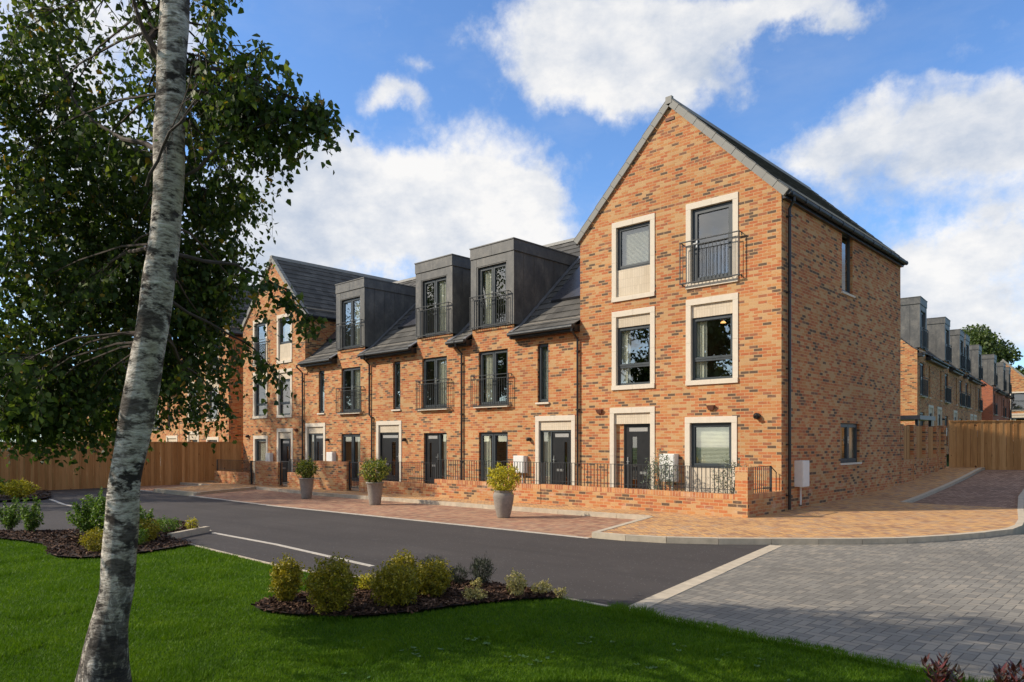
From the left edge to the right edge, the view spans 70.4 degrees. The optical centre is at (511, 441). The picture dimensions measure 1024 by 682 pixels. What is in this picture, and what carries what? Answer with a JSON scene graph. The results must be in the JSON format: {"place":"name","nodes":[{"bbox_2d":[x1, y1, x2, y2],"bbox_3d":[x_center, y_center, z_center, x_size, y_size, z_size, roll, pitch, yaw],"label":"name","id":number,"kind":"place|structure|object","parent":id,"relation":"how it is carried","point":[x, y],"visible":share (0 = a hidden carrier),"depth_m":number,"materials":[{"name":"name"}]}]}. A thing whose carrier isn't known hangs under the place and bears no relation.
{"place":"outdoors","nodes":[
{"label":"outdoors","id":0,"kind":"place"},
{"bbox_2d":[0,489,50,499],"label":"bark mulch","id":1,"kind":"object","parent":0,"point":[40,493],"visible":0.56,"depth_m":24.99,"materials":[{"name":"brown wood"}]},
{"bbox_2d":[0,479,40,497],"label":"bright shrub","id":2,"kind":"object","parent":1,"relation":"on","point":[20,490],"visible":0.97,"depth_m":24.00,"materials":[{"name":"yellow plant"}]},
{"bbox_2d":[140,485,192,490],"bbox_3d":[-15.312,1.990,31.546,6.400,0.061,3.000,0,0,43],"label":"parking bay","id":3,"kind":"object","parent":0,"point":[149,488],"visible":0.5,"depth_m":31.78,"materials":[{"name":"red brick"}]},
{"bbox_2d":[214,481,358,490],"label":"front garden path","id":4,"kind":"structure","parent":0,"point":[355,489],"depth_m":27.30,"materials":[{"name":"brown brick"}]},
{"bbox_2d":[0,488,768,605],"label":"asphalt road","id":5,"kind":"structure","parent":0,"point":[602,571],"depth_m":12.22,"materials":[{"name":"grey asphalt"}]},
{"bbox_2d":[0,442,241,489],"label":"timber fence","id":6,"kind":"object","parent":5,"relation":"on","point":[172,463],"visible":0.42,"depth_m":32.36,"materials":[{"name":"brown wood"}]},
{"bbox_2d":[167,526,209,537],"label":"bed kerb","id":7,"kind":"structure","parent":5,"relation":"on","point":[191,532],"depth_m":13.89,"materials":[{"name":"concrete"}]},
{"bbox_2d":[213,532,374,566],"bbox_3d":[-3.918,1.788,12.333,0.178,0.060,5.763,0,0,-44],"label":"road marking","id":8,"kind":"object","parent":5,"relation":"on","point":[356,562],"visible":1,"depth_m":12.03,"materials":[{"name":"white paint"}]},
{"bbox_2d":[188,495,589,538],"bbox_3d":[-5.106,1.865,19.347,18.002,0.229,0.353,0,0,45],"label":"pale edging","id":9,"kind":"object","parent":5,"relation":"on","point":[400,518],"visible":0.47,"depth_m":16.65,"materials":[{"name":"beige concrete"}]},
{"bbox_2d":[628,545,781,609],"bbox_3d":[2.773,1.769,9.730,0.200,0.061,5.812,0,0,35],"label":"pale edging","id":10,"kind":"object","parent":5,"relation":"on","point":[657,598],"visible":0.69,"depth_m":9.12,"materials":[{"name":"concrete"}]},
{"bbox_2d":[194,489,634,537],"bbox_3d":[-4.494,1.848,21.227,19.700,0.187,3.730,0,0,43],"label":"brindle parking bay","id":11,"kind":"object","parent":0,"point":[575,525],"visible":0.9,"depth_m":18.19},
{"bbox_2d":[299,477,314,498],"bbox_3d":[-6.718,1.538,23.722,0.510,0.680,0.510,0,0,43],"label":"plant pot","id":12,"kind":"object","parent":11,"relation":"on","point":[306,486],"visible":1,"depth_m":23.56,"materials":[{"name":"stone"}]},
{"bbox_2d":[295,456,318,477],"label":"potted shrub","id":13,"kind":"object","parent":12,"relation":"in","point":[307,466],"visible":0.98,"depth_m":23.61,"materials":[{"name":"green plant"}]},
{"bbox_2d":[366,481,383,504],"bbox_3d":[-3.968,1.511,21.012,0.530,0.660,0.530,0,0,43],"label":"plant pot","id":14,"kind":"object","parent":11,"relation":"on","point":[374,489],"visible":0.97,"depth_m":20.84,"materials":[{"name":"ceramic"}]},
{"bbox_2d":[358,456,391,481],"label":"potted shrub","id":15,"kind":"object","parent":14,"relation":"in","point":[379,476],"visible":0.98,"depth_m":20.90,"materials":[{"name":"green plant"}]},
{"bbox_2d":[493,490,513,517],"bbox_3d":[-0.198,1.469,16.979,0.489,0.640,0.489,0,0,43],"label":"plant pot","id":16,"kind":"object","parent":11,"relation":"on","point":[503,502],"visible":0.93,"depth_m":16.80,"materials":[{"name":"ceramic"}]},
{"bbox_2d":[486,462,523,493],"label":"potted shrub","id":17,"kind":"object","parent":16,"relation":"in","point":[503,473],"visible":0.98,"depth_m":16.86,"materials":[{"name":"yellow plant"}]},
{"bbox_2d":[0,538,993,681],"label":"lawn","id":18,"kind":"structure","parent":0,"point":[360,616],"depth_m":6.38,"materials":[{"name":"green plant"}]},
{"bbox_2d":[0,519,199,559],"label":"bark mulch","id":19,"kind":"object","parent":18,"relation":"on","point":[76,547],"visible":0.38,"depth_m":12.73,"materials":[{"name":"brown wood"}]},
{"bbox_2d":[0,495,26,529],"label":"green shrub","id":20,"kind":"object","parent":19,"relation":"on","point":[10,520],"visible":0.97,"depth_m":14.88,"materials":[{"name":"green plant"}]},
{"bbox_2d":[18,495,44,531],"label":"green shrub","id":21,"kind":"object","parent":19,"relation":"on","point":[29,519],"visible":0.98,"depth_m":14.14,"materials":[{"name":"green plant"}]},
{"bbox_2d":[66,491,105,533],"bbox_3d":[-7.815,1.361,13.582,1.036,0.916,0.967,0,0,43],"label":"green shrub","id":22,"kind":"object","parent":19,"relation":"on","point":[80,520],"visible":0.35,"depth_m":13.36,"materials":[{"name":"green plant"}]},
{"bbox_2d":[76,524,103,551],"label":"golden shrub","id":23,"kind":"object","parent":19,"relation":"on","point":[86,541],"visible":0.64,"depth_m":11.28,"materials":[{"name":"yellow plant"}]},
{"bbox_2d":[89,496,140,529],"bbox_3d":[-7.161,1.323,13.134,0.790,0.961,0.843,0,0,13],"label":"green shrub","id":24,"kind":"object","parent":19,"relation":"on","point":[96,513],"visible":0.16,"depth_m":12.90,"materials":[{"name":"green plant"}]},
{"bbox_2d":[98,505,157,534],"bbox_3d":[-6.681,1.360,12.614,0.816,0.891,0.920,0,0,10],"label":"green shrub","id":25,"kind":"object","parent":19,"relation":"on","point":[148,515],"visible":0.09,"depth_m":12.61,"materials":[{"name":"green plant"}]},
{"bbox_2d":[138,518,162,541],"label":"golden shrub","id":26,"kind":"object","parent":19,"relation":"on","point":[153,532],"visible":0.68,"depth_m":12.45,"materials":[{"name":"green plant"}]},
{"bbox_2d":[152,514,181,531],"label":"pale plant","id":27,"kind":"object","parent":19,"relation":"on","point":[163,522],"visible":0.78,"depth_m":13.98,"materials":[{"name":"green plant"}]},
{"bbox_2d":[0,0,359,681],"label":"birch tree","id":28,"kind":"object","parent":18,"relation":"on","point":[161,300],"visible":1,"depth_m":5.82,"materials":[{"name":"green plant"}]},
{"bbox_2d":[251,578,557,617],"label":"bark mulch","id":29,"kind":"object","parent":18,"relation":"on","point":[360,595],"visible":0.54,"depth_m":7.61,"materials":[{"name":"brown wood"}]},
{"bbox_2d":[268,552,305,601],"bbox_3d":[-2.376,1.456,7.657,0.396,0.574,0.386,0,0,43],"label":"golden shrub","id":30,"kind":"object","parent":29,"relation":"on","point":[280,581],"visible":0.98,"depth_m":7.58,"materials":[{"name":"yellow plant"}]},
{"bbox_2d":[299,552,361,615],"bbox_3d":[-1.803,1.415,7.205,0.569,0.657,0.570,0,0,43],"label":"golden shrub","id":31,"kind":"object","parent":29,"relation":"on","point":[341,573],"visible":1,"depth_m":7.09,"materials":[{"name":"green plant"}]},
{"bbox_2d":[353,573,375,589],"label":"golden shrub","id":32,"kind":"object","parent":29,"relation":"on","point":[363,577],"visible":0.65,"depth_m":8.21,"materials":[{"name":"yellow plant"}]},
{"bbox_2d":[364,557,426,606],"bbox_3d":[-1.192,1.475,7.454,0.589,0.536,0.589,0,0,17],"label":"golden shrub","id":33,"kind":"object","parent":29,"relation":"on","point":[392,592],"visible":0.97,"depth_m":7.36,"materials":[{"name":"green plant"}]},
{"bbox_2d":[386,549,420,590],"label":"golden shrub","id":34,"kind":"object","parent":29,"relation":"on","point":[405,559],"visible":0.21,"depth_m":8.05,"materials":[{"name":"yellow plant"}]},
{"bbox_2d":[415,557,454,597],"bbox_3d":[-0.856,1.494,7.904,0.463,0.499,0.444,0,0,43],"label":"golden shrub","id":35,"kind":"object","parent":29,"relation":"on","point":[437,585],"visible":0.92,"depth_m":7.82,"materials":[{"name":"green plant"}]},
{"bbox_2d":[449,563,470,582],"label":"dark shrub","id":36,"kind":"object","parent":29,"relation":"on","point":[457,577],"visible":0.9,"depth_m":8.55,"materials":[{"name":"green plant"}]},
{"bbox_2d":[461,586,487,600],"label":"pale plant","id":37,"kind":"object","parent":29,"relation":"on","point":[470,592],"visible":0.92,"depth_m":7.73,"materials":[{"name":"green plant"}]},
{"bbox_2d":[469,554,495,583],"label":"dark shrub","id":38,"kind":"object","parent":29,"relation":"on","point":[481,563],"visible":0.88,"depth_m":8.53,"materials":[{"name":"green plant"}]},
{"bbox_2d":[504,568,527,599],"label":"pale plant","id":39,"kind":"object","parent":29,"relation":"on","point":[517,580],"visible":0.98,"depth_m":7.88,"materials":[{"name":"green plant"}]},
{"bbox_2d":[530,578,553,597],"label":"pale plant","id":40,"kind":"object","parent":29,"relation":"on","point":[544,586],"visible":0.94,"depth_m":8.00,"materials":[{"name":"green plant"}]},
{"bbox_2d":[332,623,789,681],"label":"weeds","id":41,"kind":"object","parent":18,"relation":"on","point":[523,656],"visible":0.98,"depth_m":5.80,"materials":[{"name":"green plant"}]},
{"bbox_2d":[188,544,965,680],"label":"lawn edging","id":42,"kind":"object","parent":18,"relation":"on","point":[555,596],"visible":0.09,"depth_m":9.62,"materials":[{"name":"concrete"}]},
{"bbox_2d":[921,651,963,681],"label":"red tipped shrub","id":43,"kind":"object","parent":18,"relation":"on","point":[940,676],"visible":1,"depth_m":4.78,"materials":[{"name":"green plant"}]},
{"bbox_2d":[991,659,1023,681],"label":"red tipped shrub","id":44,"kind":"object","parent":18,"relation":"on","point":[1000,674],"visible":1,"depth_m":4.67,"materials":[{"name":"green plant"}]},
{"bbox_2d":[6,453,1013,538],"bbox_3d":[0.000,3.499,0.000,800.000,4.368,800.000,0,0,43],"label":"ground","id":45,"kind":"structure","parent":0,"point":[947,460],"depth_m":51.34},
{"bbox_2d":[150,344,178,441],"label":"terraced house","id":46,"kind":"structure","parent":45,"relation":"on","point":[171,436],"depth_m":41.67,"materials":[{"name":"brick"}]},
{"bbox_2d":[179,283,251,471],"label":"gable house","id":47,"kind":"structure","parent":45,"relation":"on","point":[236,425],"depth_m":36.88,"materials":[{"name":"brick"}]},
{"bbox_2d":[214,459,252,484],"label":"front wall","id":48,"kind":"structure","parent":45,"relation":"on","point":[226,475],"depth_m":32.26,"materials":[{"name":"brick"}]},
{"bbox_2d":[255,461,282,485],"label":"front wall","id":49,"kind":"structure","parent":45,"relation":"on","point":[267,473],"depth_m":30.10,"materials":[{"name":"brick"}]},
{"bbox_2d":[287,459,315,488],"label":"front wall","id":50,"kind":"structure","parent":45,"relation":"on","point":[293,481],"depth_m":28.73,"materials":[{"name":"brick"}]},
{"bbox_2d":[280,461,289,484],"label":"metal gate","id":51,"kind":"structure","parent":50,"relation":"attached to","point":[282,470],"depth_m":29.40,"materials":[{"name":"black metal"}]},
{"bbox_2d":[240,255,396,481],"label":"gable house","id":52,"kind":"structure","parent":45,"relation":"on","point":[273,435],"depth_m":33.28,"materials":[{"name":"brick"}]},
{"bbox_2d":[257,439,265,460],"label":"window","id":53,"kind":"structure","parent":52,"relation":"in","point":[258,448],"depth_m":34.43,"materials":[{"name":"grey glass"}]},
{"bbox_2d":[281,439,290,481],"bbox_3d":[-10.200,0.925,32.748,0.865,2.070,0.110,0,0,43],"label":"front door","id":54,"kind":"structure","parent":52,"relation":"in","point":[284,442],"depth_m":32.79,"materials":[{"name":"black paint"}]},
{"bbox_2d":[314,461,351,490],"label":"front wall","id":55,"kind":"structure","parent":45,"relation":"on","point":[332,475],"depth_m":26.77,"materials":[{"name":"brick"}]},
{"bbox_2d":[349,462,358,489],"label":"metal gate","id":56,"kind":"structure","parent":55,"relation":"attached to","point":[350,475],"depth_m":26.05,"materials":[{"name":"black metal"}]},
{"bbox_2d":[296,277,415,485],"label":"terraced house","id":57,"kind":"structure","parent":45,"relation":"on","point":[371,313],"depth_m":29.45,"materials":[{"name":"brick"}]},
{"bbox_2d":[309,433,322,472],"bbox_3d":[-8.268,0.637,30.923,0.172,1.925,1.272,0,0,-44],"label":"front door","id":58,"kind":"structure","parent":57,"relation":"in","point":[316,438],"depth_m":30.93,"materials":[{"name":"black paint"}]},
{"bbox_2d":[343,297,359,349],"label":"dormer window","id":59,"kind":"structure","parent":57,"relation":"in","point":[357,300],"depth_m":29.04,"materials":[{"name":"grey glass"}]},
{"bbox_2d":[343,367,359,411],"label":"window","id":60,"kind":"structure","parent":57,"relation":"in","point":[355,371],"depth_m":29.06,"materials":[{"name":"grey glass"}]},
{"bbox_2d":[343,434,359,480],"bbox_3d":[-6.364,0.645,29.132,1.320,1.870,0.141,0,0,43],"label":"patio door","id":61,"kind":"structure","parent":57,"relation":"in","point":[353,436],"depth_m":29.07,"materials":[{"name":"black glass"}]},
{"bbox_2d":[359,461,436,496],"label":"front wall","id":62,"kind":"structure","parent":45,"relation":"on","point":[408,488],"depth_m":23.86,"materials":[{"name":"brick"}]},
{"bbox_2d":[364,245,545,483],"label":"terraced house","id":63,"kind":"structure","parent":45,"relation":"on","point":[416,355],"depth_m":25.93,"materials":[{"name":"brick"}]},
{"bbox_2d":[380,432,400,481],"bbox_3d":[-4.581,0.638,27.372,1.270,1.925,0.110,0,0,43],"label":"front door","id":64,"kind":"structure","parent":63,"relation":"in","point":[386,439],"depth_m":27.39,"materials":[{"name":"black paint"}]},
{"bbox_2d":[395,361,399,408],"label":"window","id":65,"kind":"structure","parent":63,"relation":"in","point":[396,363],"depth_m":27.14,"materials":[{"name":"black glass"}]},
{"bbox_2d":[424,356,446,407],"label":"window","id":66,"kind":"structure","parent":63,"relation":"in","point":[440,363],"depth_m":25.54,"materials":[{"name":"clear glass"}]},
{"bbox_2d":[425,433,446,483],"bbox_3d":[-2.617,0.655,25.576,1.230,1.890,0.199,0,0,43],"label":"front door","id":67,"kind":"structure","parent":63,"relation":"in","point":[435,438],"depth_m":25.64,"materials":[{"name":"black paint"}]},
{"bbox_2d":[424,277,449,336],"bbox_3d":[-2.654,-4.715,25.559,1.300,1.990,0.184,0,0,43],"label":"dormer window","id":68,"kind":"structure","parent":63,"relation":"in","point":[442,281],"depth_m":25.49,"materials":[{"name":"grey glass"}]},
{"bbox_2d":[434,460,542,503],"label":"front wall","id":69,"kind":"structure","parent":45,"relation":"on","point":[525,492],"depth_m":21.47,"materials":[{"name":"brick"}]},
{"bbox_2d":[454,237,649,487],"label":"terraced house","id":70,"kind":"structure","parent":45,"relation":"on","point":[535,415],"depth_m":23.04,"materials":[{"name":"brick"}]},
{"bbox_2d":[480,349,507,404],"bbox_3d":[-0.541,-2.060,23.595,1.330,1.780,0.184,0,0,43],"label":"window","id":71,"kind":"structure","parent":70,"relation":"in","point":[491,356],"depth_m":23.79,"materials":[{"name":"clear glass"}]},
{"bbox_2d":[480,263,508,328],"bbox_3d":[-0.576,-4.715,23.594,1.300,1.990,0.184,0,0,43],"label":"dormer window","id":72,"kind":"structure","parent":70,"relation":"in","point":[490,272],"depth_m":23.77,"materials":[{"name":"grey glass"}]},
{"bbox_2d":[481,432,507,481],"bbox_3d":[-0.522,0.645,23.608,1.320,1.870,0.141,0,0,43],"label":"patio door","id":73,"kind":"structure","parent":70,"relation":"in","point":[485,436],"depth_m":23.89,"materials":[{"name":"grey glass"}]},
{"bbox_2d":[539,343,547,401],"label":"window","id":74,"kind":"structure","parent":70,"relation":"in","point":[542,382],"depth_m":22.20,"materials":[{"name":"grey glass"}]},
{"bbox_2d":[540,430,570,484],"bbox_3d":[1.371,0.638,21.804,1.270,1.925,0.199,0,0,43],"label":"front door","id":75,"kind":"structure","parent":70,"relation":"in","point":[554,440],"depth_m":21.81,"materials":[{"name":"black paint"}]},
{"bbox_2d":[640,449,679,489],"bbox_3d":[3.802,0.889,18.486,1.024,1.456,0.974,0,0,43],"label":"silver shrub","id":76,"kind":"object","parent":45,"relation":"on","point":[666,458],"visible":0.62,"depth_m":18.42,"materials":[{"name":"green plant"}]},
{"bbox_2d":[541,462,781,517],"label":"front wall","id":77,"kind":"structure","parent":45,"relation":"on","point":[745,500],"depth_m":17.01,"materials":[{"name":"brick"}]},
{"bbox_2d":[711,456,751,493],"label":"silver shrub","id":78,"kind":"object","parent":45,"relation":"on","point":[729,471],"visible":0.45,"depth_m":16.59,"materials":[{"name":"green plant"}]},
{"bbox_2d":[573,95,907,511],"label":"gable house","id":79,"kind":"structure","parent":45,"relation":"on","point":[756,295],"depth_m":19.08,"materials":[{"name":"brick"}]},
{"bbox_2d":[618,221,649,270],"bbox_3d":[3.395,-5.340,19.898,1.108,1.180,0.134,0,0,43],"label":"window","id":80,"kind":"structure","parent":79,"relation":"in","point":[632,227],"depth_m":19.98,"materials":[{"name":"grey glass"}]},
{"bbox_2d":[618,324,649,385],"bbox_3d":[3.397,-2.350,19.901,1.108,1.600,0.141,0,0,43],"label":"window","id":81,"kind":"structure","parent":79,"relation":"in","point":[625,365],"depth_m":20.12,"materials":[{"name":"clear glass"}]},
{"bbox_2d":[624,424,650,488],"bbox_3d":[3.457,0.565,19.833,0.928,2.070,0.110,0,0,43],"label":"front door","id":82,"kind":"structure","parent":79,"relation":"in","point":[641,431],"depth_m":19.84,"materials":[{"name":"black paint"}]},
{"bbox_2d":[691,422,730,467],"bbox_3d":[5.073,0.103,18.311,1.148,1.135,0.134,0,0,43],"label":"window","id":83,"kind":"structure","parent":79,"relation":"in","point":[694,426],"depth_m":18.40,"materials":[{"name":"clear glass"}]},
{"bbox_2d":[693,201,732,282],"bbox_3d":[5.062,-4.980,18.256,1.148,1.920,0.125,0,0,43],"label":"window","id":84,"kind":"structure","parent":79,"relation":"in","point":[729,204],"depth_m":18.27,"materials":[{"name":"grey glass"}]},
{"bbox_2d":[693,313,732,379],"bbox_3d":[5.098,-2.355,18.293,1.148,1.590,0.141,0,0,43],"label":"window","id":85,"kind":"structure","parent":79,"relation":"in","point":[700,358],"depth_m":18.51,"materials":[{"name":"clear glass"}]},
{"bbox_2d":[842,234,849,293],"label":"side window","id":86,"kind":"structure","parent":79,"relation":"in","point":[848,239],"depth_m":20.47,"materials":[{"name":"grey glass"}]},
{"bbox_2d":[840,423,856,462],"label":"side window","id":87,"kind":"structure","parent":79,"relation":"in","point":[850,429],"depth_m":20.78,"materials":[{"name":"grey glass"}]},
{"bbox_2d":[900,296,943,425],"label":"terraced house","id":88,"kind":"structure","parent":45,"relation":"on","point":[918,379],"depth_m":38.64,"materials":[{"name":"brick"}]},
{"bbox_2d":[900,415,934,426],"bbox_3d":[15.031,0.160,29.140,3.000,2.280,2.200,0,0,43],"label":"porch canopy","id":89,"kind":"object","parent":88,"relation":"attached to","point":[918,418],"visible":0.21,"depth_m":27.68,"materials":[{"name":"grey metal"}]},
{"bbox_2d":[900,424,945,483],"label":"garden wall","id":90,"kind":"structure","parent":45,"relation":"on","point":[922,451],"depth_m":25.73,"materials":[{"name":"brick"}]},
{"bbox_2d":[926,317,956,453],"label":"terraced house","id":91,"kind":"structure","parent":45,"relation":"on","point":[940,346],"depth_m":45.05,"materials":[{"name":"brick"}]},
{"bbox_2d":[949,329,969,420],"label":"terraced house","id":92,"kind":"structure","parent":45,"relation":"on","point":[957,377],"depth_m":49.83,"materials":[{"name":"brick"}]},
{"bbox_2d":[963,334,979,420],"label":"terraced house","id":93,"kind":"structure","parent":45,"relation":"on","point":[969,382],"depth_m":53.21,"materials":[{"name":"brick"}]},
{"bbox_2d":[969,344,986,420],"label":"terraced house","id":94,"kind":"structure","parent":45,"relation":"on","point":[975,354],"depth_m":57.91,"materials":[{"name":"brick"}]},
{"bbox_2d":[981,354,1003,419],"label":"terraced house","id":95,"kind":"structure","parent":45,"relation":"on","point":[991,392],"depth_m":63.50,"materials":[{"name":"red brick"}]},
{"bbox_2d":[962,323,1023,374],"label":"broadleaf tree","id":96,"kind":"object","parent":45,"relation":"on","point":[987,341],"visible":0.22,"depth_m":96.84,"materials":[{"name":"green plant"}]},
{"bbox_2d":[996,362,1009,419],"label":"terraced house","id":97,"kind":"structure","parent":45,"relation":"on","point":[1000,372],"depth_m":70.00,"materials":[{"name":"red brick"}]},
{"bbox_2d":[1005,367,1014,419],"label":"terraced house","id":98,"kind":"structure","parent":45,"relation":"on","point":[1009,389],"depth_m":74.40,"materials":[{"name":"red brick"}]},
{"bbox_2d":[1000,359,1023,452],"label":"gable house","id":99,"kind":"structure","parent":45,"relation":"on","point":[1017,402],"depth_m":82.06,"materials":[{"name":"brick"}]},
{"bbox_2d":[0,0,1023,441],"label":"sky","id":100,"kind":"structure","parent":0,"point":[478,122],"materials":[{"name":"blue"}]},
{"bbox_2d":[163,466,1017,537],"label":"tan pavement","id":101,"kind":"structure","parent":0,"point":[887,512],"depth_m":15.61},
{"bbox_2d":[154,489,199,495],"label":"kerb","id":102,"kind":"structure","parent":101,"relation":"on","point":[177,492],"depth_m":27.04,"materials":[{"name":"concrete"}]},
{"bbox_2d":[194,487,255,494],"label":"kerb","id":103,"kind":"structure","parent":101,"relation":"on","point":[225,490],"depth_m":27.44,"materials":[{"name":"concrete"}]},
{"bbox_2d":[256,487,651,519],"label":"kerb","id":104,"kind":"structure","parent":101,"relation":"on","point":[571,512],"depth_m":19.68,"materials":[{"name":"concrete"}]},
{"bbox_2d":[592,489,1023,544],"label":"kerb","id":105,"kind":"structure","parent":101,"relation":"on","point":[1017,528],"depth_m":12.40,"materials":[{"name":"concrete"}]},
{"bbox_2d":[901,467,984,502],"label":"kerb","id":106,"kind":"structure","parent":101,"relation":"on","point":[930,492],"depth_m":22.68,"materials":[{"name":"concrete"}]},
{"bbox_2d":[650,535,1023,681],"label":"grey paved road","id":107,"kind":"structure","parent":0,"point":[962,601],"depth_m":7.95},
{"bbox_2d":[913,470,1023,507],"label":"purple parking bay","id":108,"kind":"object","parent":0,"point":[995,488],"visible":0.72,"depth_m":21.86,"materials":[{"name":"brick"}]},
{"bbox_2d":[949,420,1023,469],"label":"timber fence","id":109,"kind":"object","parent":108,"relation":"on","point":[987,444],"visible":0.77,"depth_m":27.87,"materials":[{"name":"brown wood"}]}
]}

